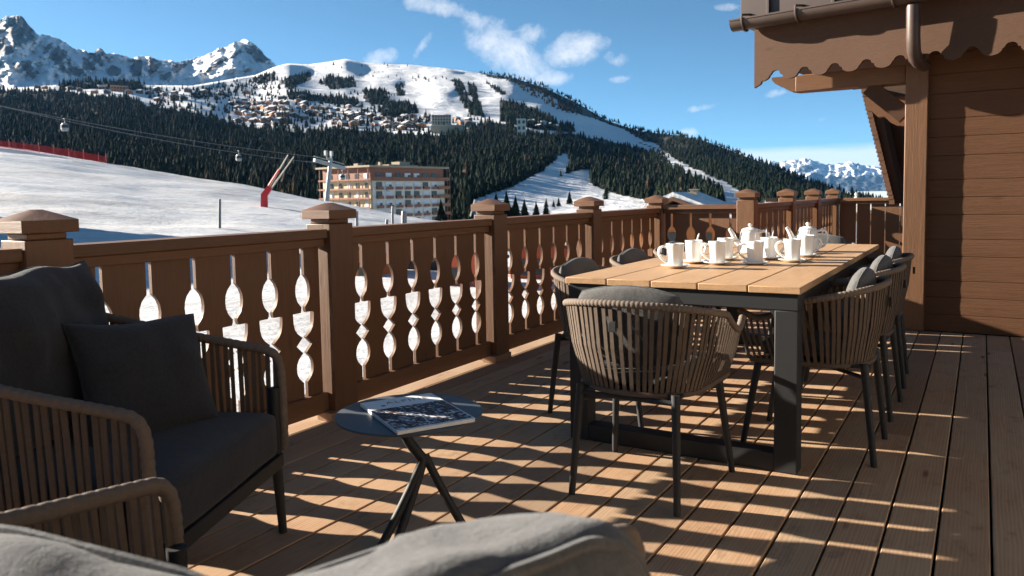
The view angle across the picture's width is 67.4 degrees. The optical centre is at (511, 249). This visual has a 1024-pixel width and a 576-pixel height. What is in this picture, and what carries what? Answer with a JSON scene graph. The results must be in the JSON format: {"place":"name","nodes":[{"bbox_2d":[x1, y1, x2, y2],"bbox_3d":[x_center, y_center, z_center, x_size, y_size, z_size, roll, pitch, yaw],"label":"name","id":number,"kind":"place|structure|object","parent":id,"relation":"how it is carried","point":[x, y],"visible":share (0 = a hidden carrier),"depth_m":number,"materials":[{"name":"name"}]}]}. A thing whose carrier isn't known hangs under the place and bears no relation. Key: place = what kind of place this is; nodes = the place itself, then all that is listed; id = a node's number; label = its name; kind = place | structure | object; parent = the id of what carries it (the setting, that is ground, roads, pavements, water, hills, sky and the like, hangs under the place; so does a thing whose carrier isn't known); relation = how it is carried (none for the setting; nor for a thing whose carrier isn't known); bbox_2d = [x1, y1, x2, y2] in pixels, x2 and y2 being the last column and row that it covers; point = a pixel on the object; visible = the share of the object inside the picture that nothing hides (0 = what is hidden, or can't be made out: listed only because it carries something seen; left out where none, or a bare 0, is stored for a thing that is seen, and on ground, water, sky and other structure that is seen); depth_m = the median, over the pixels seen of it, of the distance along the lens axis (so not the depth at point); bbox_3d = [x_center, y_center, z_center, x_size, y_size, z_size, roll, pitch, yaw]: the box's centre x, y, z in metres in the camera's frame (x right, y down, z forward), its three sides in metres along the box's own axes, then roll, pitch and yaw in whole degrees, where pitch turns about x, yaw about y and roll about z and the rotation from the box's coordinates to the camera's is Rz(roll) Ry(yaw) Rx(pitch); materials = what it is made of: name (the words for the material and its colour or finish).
{"place":"outdoors","nodes":[
{"label":"outdoors","id":0,"kind":"place"},
{"bbox_2d":[0,15,275,87],"bbox_3d":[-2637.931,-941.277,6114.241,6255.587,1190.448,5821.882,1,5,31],"label":"rocky peaks","id":1,"kind":"object","parent":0,"point":[30,56],"visible":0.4,"depth_m":4397.73,"materials":[{"name":"white snow"}]},
{"bbox_2d":[0,147,555,411],"bbox_3d":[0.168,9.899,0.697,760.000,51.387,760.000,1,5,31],"label":"snow ground","id":2,"kind":"structure","parent":0,"point":[102,202],"depth_m":106.44,"materials":[{"name":"white snow"}]},
{"bbox_2d":[0,141,106,163],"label":"safety net","id":3,"kind":"object","parent":2,"relation":"on","point":[72,152],"visible":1,"depth_m":203.81,"materials":[{"name":"red paint"}]},
{"bbox_2d":[218,199,220,227],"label":"marker post","id":4,"kind":"object","parent":2,"relation":"on","point":[219,213],"visible":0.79,"depth_m":87.20,"materials":[{"name":"metal"}]},
{"bbox_2d":[261,155,293,206],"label":"snow gun","id":5,"kind":"object","parent":2,"relation":"on","point":[265,194],"visible":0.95,"depth_m":135.08,"materials":[{"name":"red paint"}]},
{"bbox_2d":[313,150,344,200],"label":"lift pylon","id":6,"kind":"object","parent":2,"relation":"on","point":[330,164],"visible":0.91,"depth_m":207.92,"materials":[{"name":"metal"}]},
{"bbox_2d":[2,106,313,156],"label":"lift cable","id":7,"kind":"object","parent":6,"relation":"attached to","point":[150,133],"visible":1,"depth_m":168.79,"materials":[{"name":"metal"}]},
{"bbox_2d":[1,106,339,164],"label":"lift cable","id":8,"kind":"object","parent":6,"relation":"attached to","point":[153,138],"visible":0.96,"depth_m":171.79,"materials":[{"name":"metal"}]},
{"bbox_2d":[60,119,68,130],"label":"gondola cabin","id":9,"kind":"object","parent":8,"relation":"hanging from","point":[64,126],"visible":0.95,"depth_m":159.24,"materials":[{"name":"metal"}]},
{"bbox_2d":[235,150,241,160],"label":"gondola cabin","id":10,"kind":"object","parent":8,"relation":"hanging from","point":[238,157],"visible":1,"depth_m":190.73,"materials":[{"name":"metal"}]},
{"bbox_2d":[355,211,358,225],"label":"marker post","id":11,"kind":"object","parent":2,"relation":"on","point":[356,221],"visible":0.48,"depth_m":58.69,"materials":[{"name":"metal"}]},
{"bbox_2d":[315,162,450,220],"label":"hotel","id":12,"kind":"structure","parent":2,"relation":"on","point":[416,191],"depth_m":255.80,"materials":[{"name":"beige concrete"}]},
{"bbox_2d":[356,243,410,275],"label":"mountain hut","id":13,"kind":"object","parent":2,"relation":"on","point":[386,270],"visible":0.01,"depth_m":55.06,"materials":[{"name":"brown wood"}]},
{"bbox_2d":[358,263,363,275],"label":"window","id":14,"kind":"structure","parent":13,"relation":"in","point":[360,273],"depth_m":54.85,"materials":[{"name":"glass"}]},
{"bbox_2d":[391,206,393,223],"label":"marker post","id":15,"kind":"object","parent":2,"relation":"on","point":[392,214],"visible":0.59,"depth_m":61.15,"materials":[{"name":"metal"}]},
{"bbox_2d":[401,211,406,222],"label":"marker post","id":16,"kind":"object","parent":2,"relation":"on","point":[403,216],"visible":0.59,"depth_m":61.19,"materials":[{"name":"metal"}]},
{"bbox_2d":[408,242,436,269],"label":"mountain hut","id":17,"kind":"object","parent":2,"relation":"on","point":[433,265],"visible":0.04,"depth_m":59.98,"materials":[{"name":"brown"}]},
{"bbox_2d":[430,261,436,269],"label":"window","id":18,"kind":"structure","parent":17,"relation":"in","point":[433,264],"depth_m":59.96,"materials":[{"name":"glass"}]},
{"bbox_2d":[434,199,446,220],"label":"conifer tree","id":19,"kind":"object","parent":2,"relation":"on","point":[441,215],"visible":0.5,"depth_m":228.19,"materials":[{"name":"green plant"}]},
{"bbox_2d":[462,208,467,219],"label":"conifer tree","id":20,"kind":"object","parent":2,"relation":"on","point":[465,215],"visible":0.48,"depth_m":229.10,"materials":[{"name":"green plant"}]},
{"bbox_2d":[432,254,508,285],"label":"mountain hut","id":21,"kind":"object","parent":2,"relation":"on","point":[455,268],"visible":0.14,"depth_m":48.99,"materials":[{"name":"brown wood"}]},
{"bbox_2d":[452,268,457,284],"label":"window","id":22,"kind":"structure","parent":21,"relation":"in","point":[454,270],"depth_m":49.01,"materials":[{"name":"glass"}]},
{"bbox_2d":[503,191,511,216],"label":"conifer tree","id":23,"kind":"object","parent":2,"relation":"on","point":[508,213],"visible":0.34,"depth_m":228.93,"materials":[{"name":"green plant"}]},
{"bbox_2d":[511,195,520,215],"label":"conifer tree","id":24,"kind":"object","parent":2,"relation":"on","point":[516,211],"visible":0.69,"depth_m":229.15,"materials":[{"name":"green plant"}]},
{"bbox_2d":[521,199,528,215],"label":"conifer tree","id":25,"kind":"object","parent":2,"relation":"on","point":[524,212],"visible":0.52,"depth_m":229.21,"materials":[{"name":"green plant"}]},
{"bbox_2d":[532,202,539,214],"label":"conifer tree","id":26,"kind":"object","parent":2,"relation":"on","point":[536,210],"visible":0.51,"depth_m":229.19,"materials":[{"name":"green plant"}]},
{"bbox_2d":[508,244,567,278],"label":"mountain hut","id":27,"kind":"object","parent":2,"relation":"on","point":[524,275],"visible":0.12,"depth_m":52.64,"materials":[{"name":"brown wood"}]},
{"bbox_2d":[520,259,527,274],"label":"window","id":28,"kind":"structure","parent":27,"relation":"in","point":[523,260],"depth_m":52.67,"materials":[{"name":"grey glass"}]},
{"bbox_2d":[536,259,541,274],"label":"window","id":29,"kind":"structure","parent":27,"relation":"in","point":[538,272],"depth_m":52.65,"materials":[{"name":"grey glass"}]},
{"bbox_2d":[565,235,621,266],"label":"mountain hut","id":30,"kind":"object","parent":2,"relation":"on","point":[610,264],"visible":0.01,"depth_m":43.38,"materials":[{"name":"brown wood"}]},
{"bbox_2d":[630,189,734,246],"bbox_3d":[9.344,-0.021,41.059,6.400,6.406,5.600,1,5,27],"label":"mountain hut","id":31,"kind":"object","parent":2,"relation":"on","point":[693,197],"visible":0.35,"depth_m":38.85,"materials":[{"name":"brown wood"}]},
{"bbox_2d":[668,233,675,240],"bbox_3d":[8.356,-0.313,39.143,0.800,1.100,0.060,1,5,27],"label":"window","id":32,"kind":"structure","parent":31,"relation":"in","point":[671,236],"depth_m":39.18,"materials":[{"name":"grey glass"}]},
{"bbox_2d":[706,233,711,246],"bbox_3d":[9.598,-0.289,38.498,0.800,1.100,0.060,1,5,27],"label":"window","id":33,"kind":"structure","parent":31,"relation":"in","point":[708,235],"depth_m":38.32,"materials":[{"name":"grey glass"}]},
{"bbox_2d":[856,207,899,253],"bbox_3d":[9.281,2.130,14.000,5.050,5.720,5.200,1,5,31],"label":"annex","id":34,"kind":"object","parent":2,"relation":"on","point":[884,228],"visible":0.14,"depth_m":12.86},
{"bbox_2d":[861,85,905,231],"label":"neighbour gable","id":35,"kind":"structure","parent":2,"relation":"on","point":[888,138],"depth_m":9.18,"materials":[{"name":"brown wood"}]},
{"bbox_2d":[0,59,851,214],"bbox_3d":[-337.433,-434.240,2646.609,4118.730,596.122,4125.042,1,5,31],"label":"ski mountain","id":36,"kind":"structure","parent":0,"point":[438,95],"depth_m":1837.71,"materials":[{"name":"white snow"}]},
{"bbox_2d":[110,85,128,91],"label":"orange chalet","id":37,"kind":"object","parent":36,"relation":"on","point":[118,88],"visible":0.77,"depth_m":1633.39,"materials":[{"name":"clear wood"}]},
{"bbox_2d":[135,89,143,93],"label":"village chalet","id":38,"kind":"object","parent":36,"relation":"on","point":[139,91],"visible":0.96,"depth_m":1638.25,"materials":[{"name":"brown wood"}]},
{"bbox_2d":[153,86,161,90],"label":"village chalet","id":39,"kind":"object","parent":36,"relation":"on","point":[157,88],"visible":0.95,"depth_m":1733.87,"materials":[{"name":"brown wood"}]},
{"bbox_2d":[169,93,179,100],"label":"village chalet","id":40,"kind":"object","parent":36,"relation":"on","point":[171,96],"visible":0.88,"depth_m":1558.01,"materials":[{"name":"brown wood"}]},
{"bbox_2d":[183,87,192,92],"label":"village chalet","id":41,"kind":"object","parent":36,"relation":"on","point":[188,90],"visible":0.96,"depth_m":1715.00,"materials":[{"name":"brown wood"}]},
{"bbox_2d":[233,117,242,122],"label":"village chalet","id":42,"kind":"object","parent":36,"relation":"on","point":[238,119],"visible":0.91,"depth_m":1319.88,"materials":[{"name":"brown wood"}]},
{"bbox_2d":[248,118,257,122],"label":"village chalet","id":43,"kind":"object","parent":36,"relation":"on","point":[253,120],"visible":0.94,"depth_m":1344.42,"materials":[{"name":"brown wood"}]},
{"bbox_2d":[259,117,268,122],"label":"village chalet","id":44,"kind":"object","parent":36,"relation":"on","point":[263,119],"visible":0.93,"depth_m":1337.08,"materials":[{"name":"brown wood"}]},
{"bbox_2d":[269,105,277,109],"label":"village chalet","id":45,"kind":"object","parent":36,"relation":"on","point":[271,107],"visible":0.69,"depth_m":1508.70,"materials":[{"name":"white wood"}]},
{"bbox_2d":[282,100,289,104],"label":"village chalet","id":46,"kind":"object","parent":36,"relation":"on","point":[285,102],"visible":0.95,"depth_m":1595.76,"materials":[{"name":"white wood"}]},
{"bbox_2d":[337,120,348,125],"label":"village chalet","id":47,"kind":"object","parent":36,"relation":"on","point":[343,122],"visible":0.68,"depth_m":1319.46,"materials":[{"name":"white wood"}]},
{"bbox_2d":[349,120,358,126],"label":"village chalet","id":48,"kind":"object","parent":36,"relation":"on","point":[354,122],"visible":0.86,"depth_m":1329.69,"materials":[{"name":"brown wood"}]},
{"bbox_2d":[58,61,658,213],"bbox_3d":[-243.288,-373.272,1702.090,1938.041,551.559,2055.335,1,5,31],"label":"forest","id":49,"kind":"object","parent":36,"relation":"on","point":[338,100],"visible":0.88,"depth_m":1761.66,"materials":[{"name":"green plant"}]},
{"bbox_2d":[0,82,725,219],"bbox_3d":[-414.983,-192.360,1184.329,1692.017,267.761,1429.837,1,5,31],"label":"forest","id":50,"kind":"object","parent":36,"relation":"on","point":[512,168],"visible":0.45,"depth_m":922.89,"materials":[{"name":"green plant"}]},
{"bbox_2d":[432,115,450,124],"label":"apartment block","id":51,"kind":"structure","parent":36,"relation":"on","point":[441,118],"depth_m":1388.03,"materials":[{"name":"beige concrete"}]},
{"bbox_2d":[431,125,462,133],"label":"retaining wall","id":52,"kind":"structure","parent":36,"relation":"on","point":[437,129],"depth_m":1246.09,"materials":[{"name":"beige concrete"}]},
{"bbox_2d":[438,127,454,131],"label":"window","id":53,"kind":"structure","parent":52,"relation":"in","point":[444,129],"depth_m":1246.24,"materials":[{"name":"glass"}]},
{"bbox_2d":[517,118,525,136],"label":"tower building","id":54,"kind":"structure","parent":36,"relation":"on","point":[521,125],"depth_m":1294.51,"materials":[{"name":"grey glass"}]},
{"bbox_2d":[566,191,572,204],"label":"conifer tree","id":55,"kind":"object","parent":36,"relation":"on","point":[569,201],"visible":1,"depth_m":549.66,"materials":[{"name":"green plant"}]},
{"bbox_2d":[479,70,882,202],"bbox_3d":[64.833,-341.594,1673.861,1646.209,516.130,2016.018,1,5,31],"label":"forest","id":56,"kind":"object","parent":36,"relation":"on","point":[769,184],"visible":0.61,"depth_m":1430.12,"materials":[{"name":"green plant"}]},
{"bbox_2d":[0,0,887,197],"label":"sky","id":57,"kind":"structure","parent":0,"point":[679,65],"materials":[{"name":"blue"}]},
{"bbox_2d":[764,158,885,191],"bbox_3d":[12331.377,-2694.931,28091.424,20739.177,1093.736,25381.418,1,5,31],"label":"distant range","id":58,"kind":"structure","parent":0,"point":[847,176],"depth_m":23101.26,"materials":[{"name":"white snow"}]},
{"bbox_2d":[873,330,1023,575],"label":"deck base","id":59,"kind":"object","parent":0,"point":[991,541],"depth_m":3.32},
{"bbox_2d":[187,273,1023,575],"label":"deck","id":60,"kind":"structure","parent":59,"relation":"on","point":[827,509],"depth_m":3.03,"materials":[{"name":"brown wood"}]},
{"bbox_2d":[0,477,206,575],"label":"lounge armchair","id":61,"kind":"object","parent":60,"relation":"on","point":[34,550],"visible":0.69,"depth_m":1.17,"materials":[{"name":"beige wicker"}]},
{"bbox_2d":[0,260,288,562],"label":"lounge armchair","id":62,"kind":"object","parent":60,"relation":"on","point":[216,470],"visible":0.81,"depth_m":2.12,"materials":[{"name":"grey fabric"}]},
{"bbox_2d":[62,313,218,446],"bbox_3d":[-1.126,0.396,2.361,0.158,0.397,0.417,-29,-17,33],"label":"scatter cushion","id":63,"kind":"object","parent":62,"relation":"on","point":[152,373],"visible":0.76,"depth_m":2.29,"materials":[{"name":"grey fabric"}]},
{"bbox_2d":[0,195,668,424],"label":"balcony railing","id":64,"kind":"object","parent":60,"relation":"on","point":[333,251],"visible":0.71,"depth_m":4.00,"materials":[{"name":"brown wood"}]},
{"bbox_2d":[334,393,482,546],"bbox_3d":[-0.339,0.750,2.578,0.490,0.417,0.490,1,5,31],"label":"side table","id":65,"kind":"object","parent":60,"relation":"on","point":[356,418],"visible":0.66,"depth_m":2.52,"materials":[{"name":"black metal"}]},
{"bbox_2d":[360,393,475,434],"bbox_3d":[-0.318,0.536,2.536,0.262,0.011,0.372,-3,5,-28],"label":"magazine","id":66,"kind":"object","parent":65,"relation":"on","point":[411,414],"visible":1,"depth_m":2.50,"materials":[{"name":"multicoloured paper"}]},
{"bbox_2d":[291,512,650,575],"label":"lounge armchair","id":67,"kind":"object","parent":60,"relation":"on","point":[543,544],"visible":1,"depth_m":0.58,"materials":[{"name":"grey fabric"}]},
{"bbox_2d":[548,257,643,426],"bbox_3d":[0.506,0.441,3.993,0.572,0.796,0.638,1,5,31],"label":"dining chair","id":68,"kind":"object","parent":60,"relation":"on","point":[572,267],"visible":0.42,"depth_m":3.92,"materials":[{"name":"brown fabric"}]},
{"bbox_2d":[563,285,745,516],"bbox_3d":[0.521,0.513,2.969,0.638,0.796,0.572,1,5,31],"label":"dining chair","id":69,"kind":"object","parent":60,"relation":"on","point":[637,341],"visible":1,"depth_m":2.76,"materials":[{"name":"beige wicker"}]},
{"bbox_2d":[610,248,713,357],"bbox_3d":[0.886,0.391,4.614,0.572,0.796,0.638,1,5,30],"label":"dining chair","id":70,"kind":"object","parent":60,"relation":"on","point":[629,255],"visible":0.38,"depth_m":4.59,"materials":[{"name":"grey fabric"}]},
{"bbox_2d":[662,204,736,246],"bbox_3d":[1.901,0.015,7.735,0.758,0.936,0.135,1,5,31],"label":"balcony railing","id":71,"kind":"object","parent":60,"relation":"on","point":[720,222],"visible":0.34,"depth_m":7.70,"materials":[{"name":"brown wood"}]},
{"bbox_2d":[653,241,748,354],"bbox_3d":[1.262,0.342,5.226,0.572,0.796,0.638,2,5,33],"label":"dining chair","id":72,"kind":"object","parent":60,"relation":"on","point":[663,251],"visible":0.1,"depth_m":5.17,"materials":[{"name":"grey fabric"}]},
{"bbox_2d":[566,243,878,474],"bbox_3d":[1.379,0.418,4.396,1.023,0.749,2.660,1,5,31],"label":"dining table","id":73,"kind":"object","parent":60,"relation":"on","point":[779,290],"visible":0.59,"depth_m":3.27,"materials":[{"name":"brown wood"}]},
{"bbox_2d":[661,264,689,267],"bbox_3d":[0.817,0.083,3.845,0.145,0.016,0.145,1,5,31],"label":"saucer","id":74,"kind":"object","parent":73,"relation":"on","point":[666,265],"visible":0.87,"depth_m":3.80,"materials":[{"name":"white ceramic"}]},
{"bbox_2d":[657,243,683,265],"bbox_3d":[0.795,0.027,3.843,0.134,0.116,0.091,-1,4,6],"label":"mug","id":75,"kind":"object","parent":74,"relation":"on","point":[675,253],"visible":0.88,"depth_m":3.81,"materials":[{"name":"white ceramic"}]},
{"bbox_2d":[683,259,707,263],"bbox_3d":[0.965,0.064,4.076,0.145,0.016,0.145,1,5,31],"label":"saucer","id":76,"kind":"object","parent":73,"relation":"on","point":[694,262],"visible":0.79,"depth_m":4.04,"materials":[{"name":"white ceramic"}]},
{"bbox_2d":[685,240,706,260],"bbox_3d":[0.982,0.007,4.082,0.134,0.116,0.091,-3,5,-28],"label":"mug","id":77,"kind":"object","parent":76,"relation":"on","point":[693,252],"visible":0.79,"depth_m":4.04,"materials":[{"name":"white ceramic"}]},
{"bbox_2d":[703,260,731,264],"bbox_3d":[1.065,0.069,3.979,0.145,0.016,0.145,1,5,31],"label":"saucer","id":78,"kind":"object","parent":73,"relation":"on","point":[712,263],"visible":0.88,"depth_m":3.94,"materials":[{"name":"white ceramic"}]},
{"bbox_2d":[700,240,726,262],"bbox_3d":[1.043,0.013,3.979,0.134,0.116,0.091,0,4,11],"label":"mug","id":79,"kind":"object","parent":78,"relation":"on","point":[717,251],"visible":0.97,"depth_m":3.94,"materials":[{"name":"white ceramic"}]},
{"bbox_2d":[725,256,738,259],"bbox_3d":[1.180,0.049,4.238,0.145,0.016,0.145,1,5,31],"label":"saucer","id":80,"kind":"object","parent":73,"relation":"on","point":[735,257],"visible":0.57,"depth_m":4.19,"materials":[{"name":"white ceramic"}]},
{"bbox_2d":[717,237,741,257],"bbox_3d":[1.200,-0.007,4.230,0.134,0.116,0.091,0,4,11],"label":"mug","id":81,"kind":"object","parent":80,"relation":"on","point":[730,246],"visible":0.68,"depth_m":4.20,"materials":[{"name":"white ceramic"}]},
{"bbox_2d":[728,223,770,252],"bbox_3d":[1.454,-0.071,4.705,0.226,0.179,0.134,2,5,34],"label":"teapot","id":82,"kind":"object","parent":73,"relation":"on","point":[749,233],"visible":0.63,"depth_m":4.67,"materials":[{"name":"white ceramic"}]},
{"bbox_2d":[741,260,769,264],"bbox_3d":[1.249,0.068,3.944,0.145,0.016,0.145,1,5,31],"label":"saucer","id":83,"kind":"object","parent":73,"relation":"on","point":[750,263],"visible":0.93,"depth_m":3.91,"materials":[{"name":"white ceramic"}]},
{"bbox_2d":[737,240,764,262],"bbox_3d":[1.227,0.013,3.944,0.134,0.116,0.091,0,4,11],"label":"mug","id":84,"kind":"object","parent":83,"relation":"on","point":[755,250],"visible":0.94,"depth_m":3.91,"materials":[{"name":"white ceramic"}]},
{"bbox_2d":[763,256,781,259],"bbox_3d":[1.418,0.045,4.232,0.145,0.016,0.145,1,5,31],"label":"saucer","id":85,"kind":"object","parent":73,"relation":"on","point":[770,258],"visible":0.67,"depth_m":4.18,"materials":[{"name":"white ceramic"}]},
{"bbox_2d":[761,237,783,256],"bbox_3d":[1.438,-0.011,4.227,0.134,0.116,0.091,-1,4,1],"label":"mug","id":86,"kind":"object","parent":85,"relation":"on","point":[769,246],"visible":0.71,"depth_m":4.19,"materials":[{"name":"white ceramic"}]},
{"bbox_2d":[778,258,806,261],"bbox_3d":[1.479,0.057,4.053,0.145,0.016,0.145,1,5,31],"label":"saucer","id":87,"kind":"object","parent":73,"relation":"on","point":[783,259],"visible":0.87,"depth_m":4.01,"materials":[{"name":"white ceramic"}]},
{"bbox_2d":[775,238,801,259],"bbox_3d":[1.457,0.001,4.053,0.134,0.116,0.091,0,4,11],"label":"mug","id":88,"kind":"object","parent":87,"relation":"on","point":[792,248],"visible":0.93,"depth_m":4.02,"materials":[{"name":"white ceramic"}]},
{"bbox_2d":[785,222,828,251],"bbox_3d":[1.815,-0.078,4.724,0.226,0.179,0.134,-2,4,-16],"label":"teapot","id":89,"kind":"object","parent":73,"relation":"on","point":[804,230],"visible":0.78,"depth_m":4.69,"materials":[{"name":"white ceramic"}]},
{"bbox_2d":[800,253,818,256],"bbox_3d":[1.667,0.032,4.359,0.145,0.016,0.145,1,5,31],"label":"saucer","id":90,"kind":"object","parent":73,"relation":"on","point":[814,254],"visible":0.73,"depth_m":4.32,"materials":[{"name":"white ceramic"}]},
{"bbox_2d":[797,235,821,254],"bbox_3d":[1.687,-0.024,4.350,0.134,0.116,0.091,0,4,11],"label":"mug","id":91,"kind":"object","parent":90,"relation":"on","point":[807,243],"visible":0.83,"depth_m":4.32,"materials":[{"name":"white ceramic"}]},
{"bbox_2d":[735,188,840,238],"bbox_3d":[3.606,-0.178,9.632,0.195,1.169,5.225,1,5,31],"label":"balcony railing","id":92,"kind":"object","parent":60,"relation":"on","point":[793,214],"visible":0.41,"depth_m":8.90,"materials":[{"name":"brown wood"}]},
{"bbox_2d":[768,233,855,333],"bbox_3d":[2.274,0.283,5.810,0.638,0.796,0.572,2,5,32],"label":"dining chair","id":93,"kind":"object","parent":60,"relation":"on","point":[833,239],"visible":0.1,"depth_m":5.84,"materials":[{"name":"grey fabric"}]},
{"bbox_2d":[737,267,892,467],"bbox_3d":[1.358,0.469,3.391,0.572,0.796,0.638,1,5,31],"label":"dining chair","id":94,"kind":"object","parent":60,"relation":"on","point":[853,342],"visible":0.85,"depth_m":3.15,"materials":[{"name":"brown wicker"}]},
{"bbox_2d":[802,255,906,421],"bbox_3d":[1.733,0.420,4.003,0.572,0.796,0.638,2,5,33],"label":"dining chair","id":95,"kind":"object","parent":60,"relation":"on","point":[883,265],"visible":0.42,"depth_m":3.78,"materials":[{"name":"brown fabric"}]},
{"bbox_2d":[804,246,914,388],"bbox_3d":[2.090,0.371,4.604,0.572,0.796,0.638,1,5,29],"label":"dining chair","id":96,"kind":"object","parent":60,"relation":"on","point":[895,254],"visible":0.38,"depth_m":4.37,"materials":[{"name":"grey fabric"}]},
{"bbox_2d":[838,197,902,255],"bbox_3d":[5.867,-0.295,11.193,2.059,0.936,0.135,1,5,31],"label":"balcony railing","id":97,"kind":"object","parent":60,"relation":"on","point":[847,225],"visible":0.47,"depth_m":11.47,"materials":[{"name":"brown wood"}]},
{"bbox_2d":[772,42,1023,336],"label":"chalet facade","id":98,"kind":"structure","parent":60,"relation":"on","point":[961,120],"depth_m":5.90,"materials":[{"name":"brown wood"}]},
{"bbox_2d":[729,0,1023,89],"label":"roof eave","id":99,"kind":"object","parent":98,"relation":"attached to","point":[793,38],"visible":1,"depth_m":5.85,"materials":[{"name":"brown wood"}]},
{"bbox_3d":[14.780,0.382,34.978,7.735,5.273,7.925,1,5,31],"label":"neighbour roof","id":100,"kind":"object","parent":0,"visible":0},
{"bbox_2d":[765,198,778,201],"bbox_3d":[10.916,-1.119,32.208,0.468,2.080,0.468,1,5,31],"label":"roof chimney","id":101,"kind":"object","parent":100,"relation":"on","point":[771,199],"visible":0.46,"depth_m":31.94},
{"bbox_2d":[854,192,858,243],"bbox_3d":[13.898,-1.156,31.034,0.281,2.320,0.274,1,5,31],"label":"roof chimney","id":102,"kind":"object","parent":100,"relation":"on","point":[856,194],"visible":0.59,"depth_m":30.93,"materials":[{"name":"white"}]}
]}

